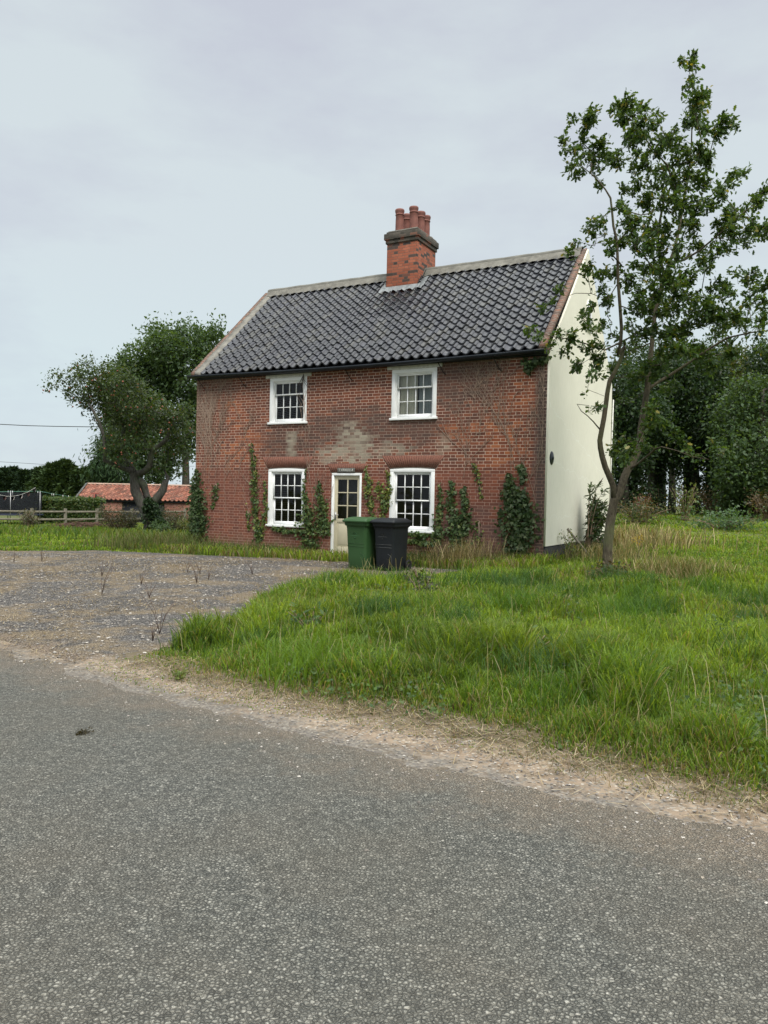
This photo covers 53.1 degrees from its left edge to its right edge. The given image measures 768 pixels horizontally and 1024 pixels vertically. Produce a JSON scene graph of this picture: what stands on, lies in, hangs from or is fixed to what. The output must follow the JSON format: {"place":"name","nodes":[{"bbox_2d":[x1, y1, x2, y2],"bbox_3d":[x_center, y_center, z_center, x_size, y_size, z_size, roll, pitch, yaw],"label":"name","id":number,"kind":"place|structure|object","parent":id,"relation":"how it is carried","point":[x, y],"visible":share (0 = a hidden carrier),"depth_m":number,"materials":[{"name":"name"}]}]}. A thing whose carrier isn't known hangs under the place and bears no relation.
{"place":"outdoors","nodes":[
{"label":"outdoors","id":0,"kind":"place"},
{"bbox_2d":[0,421,194,426],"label":"overhead cable","id":1,"kind":"object","parent":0,"point":[67,426],"visible":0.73,"depth_m":45.91,"materials":[{"name":"black rubber"}]},
{"bbox_2d":[0,550,456,665],"bbox_3d":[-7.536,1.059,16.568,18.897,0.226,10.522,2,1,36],"label":"driveway","id":2,"kind":"structure","parent":0,"point":[120,631],"depth_m":11.82,"materials":[{"name":"grey gravel"}]},
{"bbox_2d":[101,566,112,592],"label":"dead weed","id":3,"kind":"object","parent":2,"relation":"on","point":[106,580],"visible":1,"depth_m":11.68,"materials":[{"name":"brown plant"}]},
{"bbox_2d":[140,589,176,633],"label":"dead weed","id":4,"kind":"object","parent":2,"relation":"on","point":[161,614],"visible":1,"depth_m":8.72,"materials":[{"name":"brown plant"}]},
{"bbox_2d":[309,564,393,578],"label":"grass tuft","id":5,"kind":"object","parent":2,"relation":"on","point":[353,571],"visible":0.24,"depth_m":13.07,"materials":[{"name":"green plant"}]},
{"bbox_2d":[342,517,377,568],"bbox_3d":[-0.429,0.650,16.206,0.600,1.097,0.827,2,1,30],"label":"green wheelie bin","id":6,"kind":"object","parent":2,"relation":"on","point":[361,537],"visible":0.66,"depth_m":15.94,"materials":[{"name":"plastic"}]},
{"bbox_2d":[370,518,411,570],"bbox_3d":[0.155,0.668,15.984,0.600,1.097,0.827,2,1,32],"label":"black wheelie bin","id":7,"kind":"object","parent":2,"relation":"on","point":[391,536],"visible":0.95,"depth_m":15.74,"materials":[{"name":"grey plastic"}]},
{"bbox_2d":[0,650,767,1023],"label":"road","id":8,"kind":"structure","parent":0,"point":[180,866],"depth_m":3.14,"materials":[{"name":"grey asphalt"}]},
{"bbox_2d":[76,727,93,735],"bbox_3d":[-1.979,1.450,5.082,0.136,0.046,0.119,1,1,0],"label":"leaf scrap","id":9,"kind":"object","parent":8,"relation":"on","point":[82,732],"visible":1,"depth_m":5.07,"materials":[{"name":"brown plant"}]},
{"bbox_2d":[0,641,767,831],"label":"verge","id":10,"kind":"structure","parent":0,"point":[674,809],"depth_m":5.04,"materials":[{"name":"plant"}]},
{"bbox_2d":[168,667,186,680],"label":"moss tuft","id":11,"kind":"object","parent":10,"relation":"on","point":[178,675],"visible":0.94,"depth_m":6.60,"materials":[{"name":"green plant"}]},
{"bbox_2d":[9,647,767,919],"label":"verge stones","id":12,"kind":"object","parent":10,"relation":"on","point":[712,811],"visible":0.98,"depth_m":4.77,"materials":[{"name":"beige gravel"}]},
{"bbox_2d":[0,506,767,806],"bbox_3d":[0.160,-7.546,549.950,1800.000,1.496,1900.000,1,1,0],"label":"ground","id":13,"kind":"structure","parent":0,"point":[390,702],"depth_m":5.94,"materials":[{"name":"green plant"}]},
{"bbox_2d":[0,466,20,491],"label":"cypress tree","id":14,"kind":"object","parent":13,"relation":"on","point":[6,476],"visible":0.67,"depth_m":65.18,"materials":[{"name":"green plant"}]},
{"bbox_2d":[8,465,20,472],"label":"cypress tree","id":15,"kind":"object","parent":13,"relation":"on","point":[14,468],"visible":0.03,"depth_m":66.68,"materials":[{"name":"green plant"}]},
{"bbox_2d":[8,468,32,492],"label":"cypress tree","id":16,"kind":"object","parent":13,"relation":"on","point":[21,476],"visible":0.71,"depth_m":65.25,"materials":[{"name":"green plant"}]},
{"bbox_2d":[0,491,43,524],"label":"trampoline","id":17,"kind":"object","parent":13,"relation":"on","point":[25,501],"visible":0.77,"depth_m":43.74,"materials":[{"name":"black fabric"}]},
{"bbox_2d":[2,487,35,499],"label":"bunting","id":18,"kind":"object","parent":17,"relation":"hanging from","point":[21,495],"visible":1,"depth_m":43.00,"materials":[{"name":"white paint"}]},
{"bbox_2d":[16,506,40,526],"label":"garden bush","id":19,"kind":"object","parent":13,"relation":"on","point":[28,518],"visible":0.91,"depth_m":39.49,"materials":[{"name":"green plant"}]},
{"bbox_2d":[21,462,67,496],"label":"cypress tree","id":20,"kind":"object","parent":13,"relation":"on","point":[42,476],"visible":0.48,"depth_m":61.74,"materials":[{"name":"green plant"}]},
{"bbox_2d":[31,457,84,496],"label":"cypress tree","id":21,"kind":"object","parent":13,"relation":"on","point":[64,471],"visible":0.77,"depth_m":61.94,"materials":[{"name":"green plant"}]},
{"bbox_2d":[37,495,106,523],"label":"clipped hedge","id":22,"kind":"object","parent":13,"relation":"on","point":[61,503],"visible":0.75,"depth_m":46.47,"materials":[{"name":"green plant"}]},
{"bbox_2d":[53,468,101,496],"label":"cypress tree","id":23,"kind":"object","parent":13,"relation":"on","point":[86,477],"visible":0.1,"depth_m":63.50,"materials":[{"name":"green plant"}]},
{"bbox_2d":[47,520,117,528],"bbox_3d":[-15.366,0.780,40.006,4.629,0.675,1.620,1,1,0],"label":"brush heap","id":24,"kind":"object","parent":13,"relation":"on","point":[81,524],"visible":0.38,"depth_m":39.82,"materials":[{"name":"brown wood"}]},
{"bbox_2d":[0,508,185,523],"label":"post and rail fence","id":25,"kind":"object","parent":13,"relation":"on","point":[65,518],"visible":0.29,"depth_m":42.57,"materials":[{"name":"brown wood"}]},
{"bbox_2d":[73,425,157,484],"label":"larch tree","id":26,"kind":"object","parent":13,"relation":"on","point":[101,471],"visible":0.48,"depth_m":57.29,"materials":[{"name":"green plant"}]},
{"bbox_2d":[93,501,138,528],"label":"garden bush","id":27,"kind":"object","parent":13,"relation":"on","point":[106,517],"visible":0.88,"depth_m":35.87,"materials":[{"name":"green plant"}]},
{"bbox_2d":[37,351,196,529],"bbox_3d":[-11.086,-2.810,33.253,6.844,8.073,4.504,1,1,0],"label":"apple tree","id":28,"kind":"object","parent":13,"relation":"on","point":[146,408],"visible":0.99,"depth_m":32.78,"materials":[{"name":"green plant"}]},
{"bbox_2d":[140,497,166,530],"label":"ivy","id":29,"kind":"object","parent":28,"relation":"attached to","point":[148,502],"visible":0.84,"depth_m":33.24,"materials":[{"name":"green plant"}]},
{"bbox_2d":[113,507,140,528],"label":"garden bush","id":30,"kind":"object","parent":13,"relation":"on","point":[134,523],"visible":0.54,"depth_m":36.84,"materials":[{"name":"green plant"}]},
{"bbox_2d":[76,483,192,522],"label":"brick outbuilding","id":31,"kind":"structure","parent":13,"relation":"on","point":[175,495],"depth_m":52.52,"materials":[{"name":"red brick"}]},
{"bbox_2d":[50,528,233,550],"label":"dry grass","id":32,"kind":"structure","parent":13,"relation":"on","point":[158,538],"depth_m":20.53,"materials":[{"name":"plant"}]},
{"bbox_2d":[83,308,228,500],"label":"broadleaf tree","id":33,"kind":"object","parent":13,"relation":"on","point":[162,364],"visible":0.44,"depth_m":60.50,"materials":[{"name":"green plant"}]},
{"bbox_2d":[148,518,175,532],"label":"garden bush","id":34,"kind":"object","parent":13,"relation":"on","point":[159,526],"visible":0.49,"depth_m":31.95,"materials":[{"name":"green plant"}]},
{"bbox_2d":[159,503,183,529],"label":"garden bush","id":35,"kind":"object","parent":13,"relation":"on","point":[164,512],"visible":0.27,"depth_m":36.12,"materials":[{"name":"green plant"}]},
{"bbox_2d":[161,506,188,529],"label":"garden bush","id":36,"kind":"object","parent":13,"relation":"on","point":[173,519],"visible":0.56,"depth_m":34.68,"materials":[{"name":"green plant"}]},
{"bbox_2d":[172,515,190,530],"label":"garden bush","id":37,"kind":"object","parent":13,"relation":"on","point":[183,526],"visible":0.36,"depth_m":32.74,"materials":[{"name":"green plant"}]},
{"bbox_2d":[72,539,344,558],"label":"dry grass","id":38,"kind":"structure","parent":13,"relation":"on","point":[217,546],"depth_m":19.59,"materials":[{"name":"plant"}]},
{"bbox_2d":[282,595,340,628],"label":"weed clump","id":39,"kind":"object","parent":13,"relation":"on","point":[312,618],"visible":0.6,"depth_m":8.21,"materials":[{"name":"green plant"}]},
{"bbox_2d":[0,517,763,542],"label":"field weeds","id":40,"kind":"object","parent":13,"relation":"on","point":[42,529],"visible":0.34,"depth_m":29.63,"materials":[{"name":"green plant"}]},
{"bbox_2d":[362,557,401,574],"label":"dry grass","id":41,"kind":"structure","parent":13,"relation":"on","point":[374,565],"depth_m":13.46,"materials":[{"name":"plant"}]},
{"bbox_2d":[186,206,613,557],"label":"brick cottage","id":42,"kind":"structure","parent":13,"relation":"on","point":[374,356],"depth_m":19.17,"materials":[{"name":"red brick"}]},
{"bbox_2d":[182,468,212,541],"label":"ivy","id":43,"kind":"object","parent":42,"relation":"attached to","point":[196,519],"visible":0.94,"depth_m":21.25,"materials":[{"name":"green plant"}]},
{"bbox_2d":[209,483,219,508],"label":"ivy","id":44,"kind":"object","parent":42,"relation":"attached to","point":[215,487],"visible":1,"depth_m":20.99,"materials":[{"name":"green plant"}]},
{"bbox_2d":[196,378,239,482],"bbox_3d":[-4.489,-2.201,20.941,1.625,2.828,0.016,2,1,28],"label":"bare vine","id":45,"kind":"object","parent":42,"relation":"attached to","point":[210,411],"visible":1,"depth_m":21.09,"materials":[{"name":"brown plant"}]},
{"bbox_2d":[213,380,267,520],"bbox_3d":[-3.785,-1.583,20.563,2.072,4.021,0.021,2,1,29],"label":"bare vine","id":46,"kind":"object","parent":42,"relation":"attached to","point":[240,455],"visible":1,"depth_m":20.58,"materials":[{"name":"plant"}]},
{"bbox_2d":[245,443,269,542],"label":"ivy","id":47,"kind":"object","parent":42,"relation":"attached to","point":[258,534],"visible":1,"depth_m":20.32,"materials":[{"name":"green plant"}]},
{"bbox_2d":[265,468,304,527],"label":"sash window","id":48,"kind":"structure","parent":42,"relation":"in","point":[299,475],"depth_m":20.12,"materials":[{"name":"white paint"}]},
{"bbox_2d":[266,372,311,424],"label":"sash window","id":49,"kind":"structure","parent":42,"relation":"in","point":[292,378],"depth_m":20.00,"materials":[{"name":"white paint"}]},
{"bbox_2d":[271,468,334,548],"bbox_3d":[-2.094,-0.071,19.596,1.961,2.098,0.278,2,1,28],"label":"ivy","id":50,"kind":"object","parent":42,"relation":"attached to","point":[320,522],"visible":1,"depth_m":19.45,"materials":[{"name":"green plant"}]},
{"bbox_2d":[293,374,315,403],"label":"bare vine","id":51,"kind":"object","parent":42,"relation":"attached to","point":[302,385],"visible":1,"depth_m":19.55,"materials":[{"name":"brown plant"}]},
{"bbox_2d":[297,376,332,517],"bbox_3d":[-1.749,-1.481,19.462,1.205,4.104,0.016,2,1,28],"label":"bare vine","id":52,"kind":"object","parent":42,"relation":"attached to","point":[309,447],"visible":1,"depth_m":19.55,"materials":[{"name":"brown plant"}]},
{"bbox_2d":[330,473,361,553],"bbox_3d":[-0.865,0.085,19.187,0.900,2.090,0.500,2,1,28],"label":"door","id":53,"kind":"structure","parent":42,"relation":"in","point":[351,492],"depth_m":19.23,"materials":[{"name":"white paint"}]},
{"bbox_2d":[362,466,393,517],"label":"ivy","id":54,"kind":"object","parent":42,"relation":"attached to","point":[384,507],"visible":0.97,"depth_m":18.55,"materials":[{"name":"green plant"}]},
{"bbox_2d":[389,468,434,532],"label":"sash window","id":55,"kind":"structure","parent":42,"relation":"in","point":[421,487],"depth_m":18.43,"materials":[{"name":"white paint"}]},
{"bbox_2d":[387,363,442,420],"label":"sash window","id":56,"kind":"structure","parent":42,"relation":"in","point":[416,397],"depth_m":18.26,"materials":[{"name":"white paint"}]},
{"bbox_2d":[407,482,445,556],"bbox_3d":[0.897,0.275,17.971,1.205,1.941,0.279,2,1,28],"label":"ivy","id":57,"kind":"object","parent":42,"relation":"attached to","point":[425,542],"visible":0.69,"depth_m":17.82,"materials":[{"name":"green plant"}]},
{"bbox_2d":[441,480,474,552],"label":"ivy","id":58,"kind":"object","parent":42,"relation":"attached to","point":[458,532],"visible":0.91,"depth_m":17.55,"materials":[{"name":"green plant"}]},
{"bbox_2d":[437,358,511,477],"bbox_3d":[2.152,-2.095,17.348,2.108,2.645,0.016,2,1,28],"label":"bare vine","id":59,"kind":"object","parent":42,"relation":"attached to","point":[487,370],"visible":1,"depth_m":17.38,"materials":[{"name":"brown plant"}]},
{"bbox_2d":[471,462,483,544],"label":"ivy","id":60,"kind":"object","parent":42,"relation":"attached to","point":[478,523],"visible":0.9,"depth_m":17.36,"materials":[{"name":"green plant"}]},
{"bbox_2d":[467,356,544,502],"bbox_3d":[2.586,-1.747,17.115,1.946,3.313,0.018,2,1,28],"label":"bare vine","id":61,"kind":"object","parent":42,"relation":"attached to","point":[537,401],"visible":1,"depth_m":16.95,"materials":[{"name":"plant"}]},
{"bbox_2d":[493,462,543,556],"bbox_3d":[2.962,-0.049,16.855,1.229,2.109,0.310,2,1,28],"label":"ivy","id":62,"kind":"object","parent":42,"relation":"attached to","point":[522,510],"visible":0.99,"depth_m":16.84,"materials":[{"name":"green plant"}]},
{"bbox_2d":[520,355,555,376],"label":"ivy","id":63,"kind":"object","parent":42,"relation":"attached to","point":[530,364],"visible":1,"depth_m":16.65,"materials":[{"name":"green plant"}]},
{"bbox_2d":[586,300,591,333],"bbox_3d":[5.178,-4.946,19.408,0.030,0.786,0.480,2,1,28],"label":"attic window","id":64,"kind":"structure","parent":42,"relation":"in","point":[588,300],"depth_m":19.50,"materials":[{"name":"white paint"}]},
{"bbox_2d":[609,409,616,493],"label":"ivy","id":65,"kind":"object","parent":42,"relation":"attached to","point":[613,430],"visible":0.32,"depth_m":22.10,"materials":[{"name":"green plant"}]},
{"bbox_2d":[336,548,485,568],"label":"weeds","id":66,"kind":"object","parent":13,"relation":"on","point":[413,555],"visible":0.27,"depth_m":17.17,"materials":[{"name":"green plant"}]},
{"bbox_2d":[403,561,440,593],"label":"bramble","id":67,"kind":"object","parent":13,"relation":"on","point":[423,580],"visible":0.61,"depth_m":10.20,"materials":[{"name":"green plant"}]},
{"bbox_2d":[156,562,767,729],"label":"grass clumps","id":68,"kind":"object","parent":13,"relation":"on","point":[644,603],"visible":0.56,"depth_m":8.24,"materials":[{"name":"green plant"}]},
{"bbox_2d":[162,555,767,755],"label":"seed stalks","id":69,"kind":"object","parent":13,"relation":"on","point":[737,682],"visible":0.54,"depth_m":6.31,"materials":[{"name":"plant"}]},
{"bbox_2d":[411,534,524,569],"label":"dry grass","id":70,"kind":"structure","parent":13,"relation":"on","point":[466,553],"depth_m":16.84,"materials":[{"name":"plant"}]},
{"bbox_2d":[441,549,586,569],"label":"dry grass","id":71,"kind":"structure","parent":13,"relation":"on","point":[502,556],"depth_m":16.57,"materials":[{"name":"plant"}]},
{"bbox_2d":[506,623,552,650],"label":"weed clump","id":72,"kind":"object","parent":13,"relation":"on","point":[547,631],"visible":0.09,"depth_m":6.91,"materials":[{"name":"green plant"}]},
{"bbox_2d":[548,585,588,607],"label":"weed clump","id":73,"kind":"object","parent":13,"relation":"on","point":[568,594],"visible":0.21,"depth_m":9.38,"materials":[{"name":"green plant"}]},
{"bbox_2d":[559,529,581,557],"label":"leafy weed","id":74,"kind":"object","parent":13,"relation":"on","point":[571,546],"visible":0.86,"depth_m":17.37,"materials":[{"name":"green plant"}]},
{"bbox_2d":[553,567,598,579],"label":"dry grass","id":75,"kind":"structure","parent":13,"relation":"on","point":[590,571],"depth_m":13.79,"materials":[{"name":"plant"}]},
{"bbox_2d":[567,528,589,555],"bbox_3d":[4.555,0.777,17.782,0.681,0.806,0.056,2,1,19],"label":"wooden stake","id":76,"kind":"object","parent":13,"relation":"on","point":[576,539],"visible":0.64,"depth_m":17.80,"materials":[{"name":"brown wood"}]},
{"bbox_2d":[582,478,614,549],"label":"buddleia bush","id":77,"kind":"object","parent":13,"relation":"on","point":[596,519],"visible":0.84,"depth_m":18.70,"materials":[{"name":"green plant"}]},
{"bbox_2d":[587,558,631,580],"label":"bramble","id":78,"kind":"object","parent":13,"relation":"on","point":[605,567],"visible":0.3,"depth_m":13.15,"materials":[{"name":"green plant"}]},
{"bbox_2d":[616,481,648,512],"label":"scrub bush","id":79,"kind":"object","parent":13,"relation":"on","point":[629,499],"visible":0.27,"depth_m":39.73,"materials":[{"name":"green plant"}]},
{"bbox_2d":[633,494,652,516],"bbox_3d":[11.462,-0.233,34.085,0.961,1.207,0.951,1,1,0],"label":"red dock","id":80,"kind":"object","parent":13,"relation":"on","point":[645,500],"visible":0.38,"depth_m":34.00,"materials":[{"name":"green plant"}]},
{"bbox_2d":[522,48,767,567],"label":"oak tree","id":81,"kind":"object","parent":13,"relation":"on","point":[636,134],"visible":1,"depth_m":13.35,"materials":[{"name":"green plant"}]},
{"bbox_2d":[615,494,677,523],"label":"bramble bush","id":82,"kind":"object","parent":13,"relation":"on","point":[639,516],"visible":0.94,"depth_m":30.79,"materials":[{"name":"green plant"}]},
{"bbox_2d":[608,344,688,512],"bbox_3d":[12.799,-3.998,40.136,6.131,9.569,4.295,2,1,35],"label":"woodland tree","id":83,"kind":"object","parent":13,"relation":"on","point":[626,415],"visible":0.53,"depth_m":39.49,"materials":[{"name":"green plant"}]},
{"bbox_2d":[629,384,686,512],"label":"shaded tree","id":84,"kind":"object","parent":13,"relation":"on","point":[651,475],"visible":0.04,"depth_m":42.82,"materials":[{"name":"green plant"}]},
{"bbox_2d":[613,334,711,508],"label":"woodland tree","id":85,"kind":"object","parent":13,"relation":"on","point":[658,478],"visible":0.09,"depth_m":43.34,"materials":[{"name":"green plant"}]},
{"bbox_2d":[645,480,681,513],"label":"scrub bush","id":86,"kind":"object","parent":13,"relation":"on","point":[658,498],"visible":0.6,"depth_m":41.72,"materials":[{"name":"green plant"}]},
{"bbox_2d":[572,552,763,581],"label":"dry grass","id":87,"kind":"structure","parent":13,"relation":"on","point":[682,569],"depth_m":13.39,"materials":[{"name":"plant"}]},
{"bbox_2d":[666,478,699,520],"bbox_3d":[13.011,-0.509,33.045,1.424,1.928,1.197,0,1,-39],"label":"elder sapling","id":88,"kind":"object","parent":13,"relation":"on","point":[687,507],"visible":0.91,"depth_m":33.01,"materials":[{"name":"green plant"}]},
{"bbox_2d":[611,329,763,512],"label":"woodland tree","id":89,"kind":"object","parent":13,"relation":"on","point":[674,484],"visible":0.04,"depth_m":51.74,"materials":[{"name":"green plant"}]},
{"bbox_2d":[676,404,708,513],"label":"shaded tree","id":90,"kind":"object","parent":13,"relation":"on","point":[687,484],"visible":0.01,"depth_m":43.79,"materials":[{"name":"green plant"}]},
{"bbox_2d":[674,483,718,514],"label":"scrub bush","id":91,"kind":"object","parent":13,"relation":"on","point":[696,506],"visible":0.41,"depth_m":40.73,"materials":[{"name":"green plant"}]},
{"bbox_2d":[651,332,742,511],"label":"woodland tree","id":92,"kind":"object","parent":13,"relation":"on","point":[701,391],"visible":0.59,"depth_m":40.88,"materials":[{"name":"green plant"}]},
{"bbox_2d":[670,400,737,514],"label":"shaded tree","id":93,"kind":"object","parent":13,"relation":"on","point":[707,459],"visible":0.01,"depth_m":42.75,"materials":[{"name":"green plant"}]},
{"bbox_2d":[687,480,728,516],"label":"scrub bush","id":94,"kind":"object","parent":13,"relation":"on","point":[707,505],"visible":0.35,"depth_m":38.07,"materials":[{"name":"green plant"}]},
{"bbox_2d":[667,498,766,530],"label":"nettle patch","id":95,"kind":"object","parent":13,"relation":"on","point":[731,522],"visible":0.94,"depth_m":28.61,"materials":[{"name":"green plant"}]},
{"bbox_2d":[703,614,750,632],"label":"weed clump","id":96,"kind":"object","parent":13,"relation":"on","point":[726,620],"visible":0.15,"depth_m":7.54,"materials":[{"name":"green plant"}]},
{"bbox_2d":[694,362,767,517],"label":"woodland tree","id":97,"kind":"object","parent":13,"relation":"on","point":[749,471],"visible":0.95,"depth_m":35.76,"materials":[{"name":"green plant"}]},
{"bbox_2d":[701,338,760,514],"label":"woodland tree","id":98,"kind":"object","parent":13,"relation":"on","point":[733,364],"visible":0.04,"depth_m":44.61,"materials":[{"name":"green plant"}]},
{"bbox_2d":[735,329,767,467],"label":"woodland tree","id":99,"kind":"object","parent":13,"relation":"on","point":[758,367],"visible":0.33,"depth_m":40.23,"materials":[{"name":"green plant"}]},
{"bbox_2d":[743,486,767,520],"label":"scrub bush","id":100,"kind":"object","parent":13,"relation":"on","point":[761,503],"visible":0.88,"depth_m":33.98,"materials":[{"name":"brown plant"}]},
{"bbox_2d":[0,0,767,506],"label":"sky","id":101,"kind":"structure","parent":0,"point":[200,157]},
{"bbox_2d":[552,540,689,563],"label":"dry grass","id":102,"kind":"structure","parent":0,"point":[599,550],"depth_m":17.27,"materials":[{"name":"plant"}]},
{"bbox_2d":[613,520,767,555],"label":"dry grass","id":103,"kind":"structure","parent":0,"point":[653,536],"depth_m":22.62,"materials":[{"name":"plant"}]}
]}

